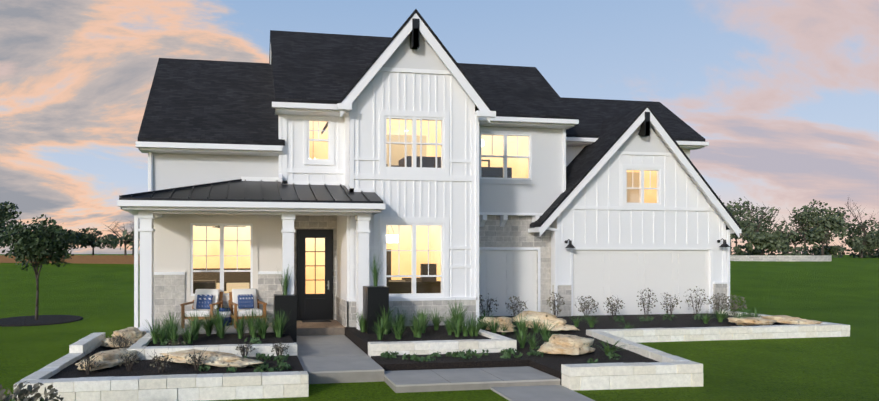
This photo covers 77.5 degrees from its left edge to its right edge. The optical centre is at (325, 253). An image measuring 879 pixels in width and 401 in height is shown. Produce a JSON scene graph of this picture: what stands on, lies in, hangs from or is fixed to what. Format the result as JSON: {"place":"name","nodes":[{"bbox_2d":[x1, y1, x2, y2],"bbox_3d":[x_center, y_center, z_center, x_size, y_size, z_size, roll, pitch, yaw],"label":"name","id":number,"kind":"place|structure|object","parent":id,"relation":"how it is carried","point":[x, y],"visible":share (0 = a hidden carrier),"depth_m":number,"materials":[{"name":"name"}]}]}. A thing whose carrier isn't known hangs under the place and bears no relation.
{"place":"outdoors","nodes":[
{"label":"outdoors","id":0,"kind":"place"},
{"bbox_2d":[154,214,336,301],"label":"porch wall","id":1,"kind":"structure","parent":0,"point":[172,242],"depth_m":13.68,"materials":[{"name":"white paint"}]},
{"bbox_2d":[297,320,344,335],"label":"entry floor","id":2,"kind":"structure","parent":0,"point":[334,327],"depth_m":13.23,"materials":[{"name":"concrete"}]},
{"bbox_2d":[301,320,330,321],"bbox_3d":[-0.254,1.830,14.472,0.780,0.015,0.400,0,0,-8],"label":"door mat","id":3,"kind":"object","parent":2,"relation":"on","point":[315,320],"depth_m":14.42,"materials":[{"name":"grey"}]},
{"bbox_2d":[310,130,483,242],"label":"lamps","id":4,"kind":"object","parent":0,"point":[389,238],"depth_m":14.87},
{"bbox_2d":[152,32,689,215],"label":"exterior wall","id":5,"kind":"structure","parent":0,"point":[540,191],"depth_m":16.69,"materials":[{"name":"white paint"}]},
{"bbox_2d":[0,254,878,400],"bbox_3d":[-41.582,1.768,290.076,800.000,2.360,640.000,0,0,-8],"label":"lawn ground","id":6,"kind":"structure","parent":0,"point":[844,289],"depth_m":13.44,"materials":[{"name":"green plant"}]},
{"bbox_2d":[0,315,83,326],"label":"tree mulch","id":7,"kind":"object","parent":6,"relation":"on","point":[21,321],"visible":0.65,"depth_m":16.94,"materials":[{"name":"black soil"}]},
{"bbox_2d":[0,214,76,319],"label":"tree","id":8,"kind":"object","parent":7,"relation":"on","point":[30,245],"visible":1,"depth_m":16.88,"materials":[{"name":"green plant"}]},
{"bbox_2d":[0,255,139,263],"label":"field","id":9,"kind":"structure","parent":6,"relation":"on","point":[102,259],"depth_m":42.84,"materials":[{"name":"brown soil"}]},
{"bbox_2d":[138,323,273,334],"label":"porch slab","id":10,"kind":"structure","parent":6,"relation":"on","point":[230,329],"depth_m":12.69,"materials":[{"name":"grey concrete"}]},
{"bbox_2d":[180,289,222,327],"bbox_3d":[-3.050,1.358,13.289,0.790,0.900,1.000,0,0,6],"label":"porch chair","id":11,"kind":"object","parent":10,"relation":"on","point":[205,300],"visible":0.94,"depth_m":13.35,"materials":[{"name":"white fabric"}]},
{"bbox_2d":[219,307,231,325],"bbox_3d":[-2.540,1.588,13.436,0.350,0.440,0.350,0,0,-8],"label":"garden stool","id":12,"kind":"object","parent":10,"relation":"on","point":[228,315],"visible":0.54,"depth_m":13.32,"materials":[{"name":"blue ceramic"}]},
{"bbox_2d":[228,289,266,328],"bbox_3d":[-1.979,1.358,13.393,0.790,0.900,1.000,0,0,-20],"label":"porch chair","id":13,"kind":"object","parent":10,"relation":"on","point":[240,301],"visible":0.94,"depth_m":13.45,"materials":[{"name":"white fabric"}]},
{"bbox_2d":[48,313,799,384],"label":"mulch bed soil","id":14,"kind":"structure","parent":6,"relation":"on","point":[549,364],"depth_m":10.44,"materials":[{"name":"black soil"}]},
{"bbox_2d":[75,348,139,370],"bbox_3d":[-3.820,1.829,9.529,0.756,0.186,1.624,0,0,11],"label":"boulder","id":15,"kind":"object","parent":14,"relation":"on","point":[109,358],"visible":0.67,"depth_m":9.20,"materials":[{"name":"stone"}]},
{"bbox_2d":[101,327,145,346],"bbox_3d":[-4.313,1.761,11.441,0.809,0.323,1.144,0,0,15],"label":"boulder","id":16,"kind":"object","parent":14,"relation":"on","point":[135,334],"visible":0.73,"depth_m":11.30,"materials":[{"name":"stone"}]},
{"bbox_2d":[158,349,263,366],"bbox_3d":[-2.191,1.844,9.635,2.485,0.168,0.912,0,0,29],"label":"boulder","id":17,"kind":"object","parent":14,"relation":"on","point":[218,359],"visible":0.83,"depth_m":9.31,"materials":[{"name":"stone"}]},
{"bbox_2d":[274,264,296,341],"bbox_3d":[-0.945,1.106,12.352,0.510,1.823,0.500,0,0,-8],"label":"tall planter","id":18,"kind":"object","parent":14,"relation":"on","point":[285,302],"visible":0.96,"depth_m":12.12,"materials":[{"name":"black paint"}]},
{"bbox_2d":[6,313,728,400],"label":"groundcover plants","id":19,"kind":"object","parent":14,"relation":"on","point":[506,352],"visible":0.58,"depth_m":10.13,"materials":[{"name":"green plant"}]},
{"bbox_2d":[0,286,746,400],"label":"shrub","id":20,"kind":"object","parent":14,"relation":"on","point":[19,392],"depth_m":10.55,"materials":[{"name":"green plant"}]},
{"bbox_2d":[363,257,388,333],"bbox_3d":[1.169,0.901,12.383,0.502,1.843,0.500,0,0,-8],"label":"tall planter","id":21,"kind":"object","parent":14,"relation":"on","point":[375,297],"visible":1,"depth_m":12.14,"materials":[{"name":"black paint"}]},
{"bbox_2d":[143,299,760,354],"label":"bed grasses","id":22,"kind":"object","parent":14,"relation":"in","point":[455,325],"visible":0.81,"depth_m":11.70,"materials":[{"name":"green plant"}]},
{"bbox_2d":[479,316,515,331],"bbox_3d":[4.418,1.761,13.670,0.855,0.334,1.252,0,0,-5],"label":"boulder","id":23,"kind":"object","parent":14,"relation":"on","point":[503,323],"visible":0.62,"depth_m":13.34,"materials":[{"name":"stone"}]},
{"bbox_2d":[512,311,578,330],"bbox_3d":[5.753,1.734,14.063,0.962,0.403,1.966,0,0,-35],"label":"boulder","id":24,"kind":"object","parent":14,"relation":"on","point":[544,317],"visible":0.79,"depth_m":13.74,"materials":[{"name":"stone"}]},
{"bbox_2d":[537,334,594,354],"bbox_3d":[4.847,1.793,10.733,1.333,0.299,0.962,0,0,-53],"label":"boulder","id":25,"kind":"object","parent":14,"relation":"on","point":[567,344],"visible":1,"depth_m":10.46,"materials":[{"name":"stone"}]},
{"bbox_2d":[727,317,776,324],"bbox_3d":[11.772,1.836,14.719,1.693,0.174,0.978,0,0,-33],"label":"boulder","id":26,"kind":"object","parent":14,"relation":"on","point":[749,321],"visible":0.98,"depth_m":14.32,"materials":[{"name":"stone"}]},
{"bbox_2d":[760,315,821,324],"bbox_3d":[12.986,1.831,14.981,0.876,0.178,1.547,0,0,-22],"label":"boulder","id":27,"kind":"object","parent":14,"relation":"on","point":[786,319],"visible":0.88,"depth_m":14.71,"materials":[{"name":"stone"}]},
{"bbox_2d":[117,13,741,333],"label":"house trim","id":28,"kind":"structure","parent":6,"relation":"on","point":[146,212],"depth_m":13.52,"materials":[{"name":"white wood"}]},
{"bbox_2d":[119,179,382,202],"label":"porch roof","id":29,"kind":"structure","parent":28,"relation":"attached to","point":[239,190],"depth_m":12.58,"materials":[{"name":"grey metal"}]},
{"bbox_2d":[296,229,332,320],"bbox_3d":[-0.289,0.583,14.712,1.020,2.510,0.115,0,0,-8],"label":"front door","id":30,"kind":"structure","parent":28,"relation":"attached to","point":[315,306],"depth_m":14.66,"materials":[{"name":"black paint"}]},
{"bbox_2d":[193,156,511,293],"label":"interior furnishings","id":31,"kind":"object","parent":28,"relation":"in","point":[403,284],"depth_m":14.29,"materials":[{"name":"brown wood"}]},
{"bbox_2d":[216,283,248,292],"bbox_3d":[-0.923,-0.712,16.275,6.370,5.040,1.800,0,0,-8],"label":"interior bed","id":32,"kind":"object","parent":31,"relation":"on","point":[237,286],"depth_m":16.41,"materials":[{"name":"beige fabric"}]},
{"bbox_2d":[138,30,704,145],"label":"house roof","id":33,"kind":"structure","parent":28,"relation":"attached to","point":[208,101],"depth_m":15.38,"materials":[{"name":"black"}]},
{"bbox_2d":[193,119,656,293],"bbox_3d":[3.911,-1.347,15.165,14.764,4.760,2.235,0,0,-20],"label":"window glass","id":34,"kind":"object","parent":28,"relation":"in","point":[388,225],"visible":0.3,"depth_m":13.77,"materials":[{"name":"clear glass"}]},
{"bbox_2d":[193,119,656,293],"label":"interior walls","id":35,"kind":"structure","parent":28,"relation":"attached to","point":[212,247],"depth_m":16.93,"materials":[{"name":"yellow paint"}]},
{"bbox_2d":[281,71,721,326],"bbox_3d":[5.733,-2.107,18.535,14.930,8.550,9.020,0,0,-8],"label":"house siding","id":36,"kind":"object","parent":28,"relation":"attached to","point":[451,200],"depth_m":13.73,"materials":[{"name":"white wood"}]},
{"bbox_2d":[321,9,739,228],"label":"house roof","id":37,"kind":"structure","parent":28,"relation":"attached to","point":[585,160],"depth_m":17.09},
{"bbox_2d":[410,18,729,247],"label":"sconce brackets","id":38,"kind":"object","parent":28,"relation":"attached to","point":[644,131],"visible":1,"depth_m":16.73,"materials":[{"name":"black metal"}]},
{"bbox_2d":[479,250,708,315],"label":"garage doors","id":39,"kind":"structure","parent":28,"relation":"attached to","point":[600,277],"depth_m":17.29,"materials":[{"name":"white paint"}]},
{"bbox_2d":[14,310,849,400],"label":"bed walls","id":40,"kind":"structure","parent":6,"relation":"on","point":[667,370],"depth_m":8.94,"materials":[{"name":"white stone"}]},
{"bbox_2d":[0,198,878,257],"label":"treeline","id":41,"kind":"object","parent":6,"relation":"on","point":[771,240],"depth_m":82.93,"materials":[{"name":"green plant"}]},
{"bbox_2d":[730,255,831,260],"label":"retaining wall","id":42,"kind":"structure","parent":6,"relation":"on","point":[780,257],"depth_m":50.59,"materials":[{"name":"grey stone"}]},
{"bbox_2d":[0,0,878,254],"label":"sky","id":43,"kind":"structure","parent":0,"point":[783,95],"materials":[{"name":"blue"}]},
{"bbox_2d":[154,215,726,326],"bbox_3d":[4.260,0.478,17.293,18.240,3.380,7.060,0,0,-8],"label":"stone veneer","id":44,"kind":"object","parent":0,"point":[169,292],"depth_m":14.67,"materials":[{"name":"white stone"}]},
{"bbox_2d":[294,335,594,400],"bbox_3d":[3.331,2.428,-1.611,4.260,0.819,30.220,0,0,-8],"label":"front path","id":45,"kind":"structure","parent":0,"point":[340,352],"depth_m":9.31,"materials":[{"name":"concrete"}]},
{"bbox_2d":[308,371,559,392],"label":"path sides","id":46,"kind":"object","parent":45,"relation":"attached to","point":[342,377],"depth_m":8.95,"materials":[{"name":"concrete"}]}
]}

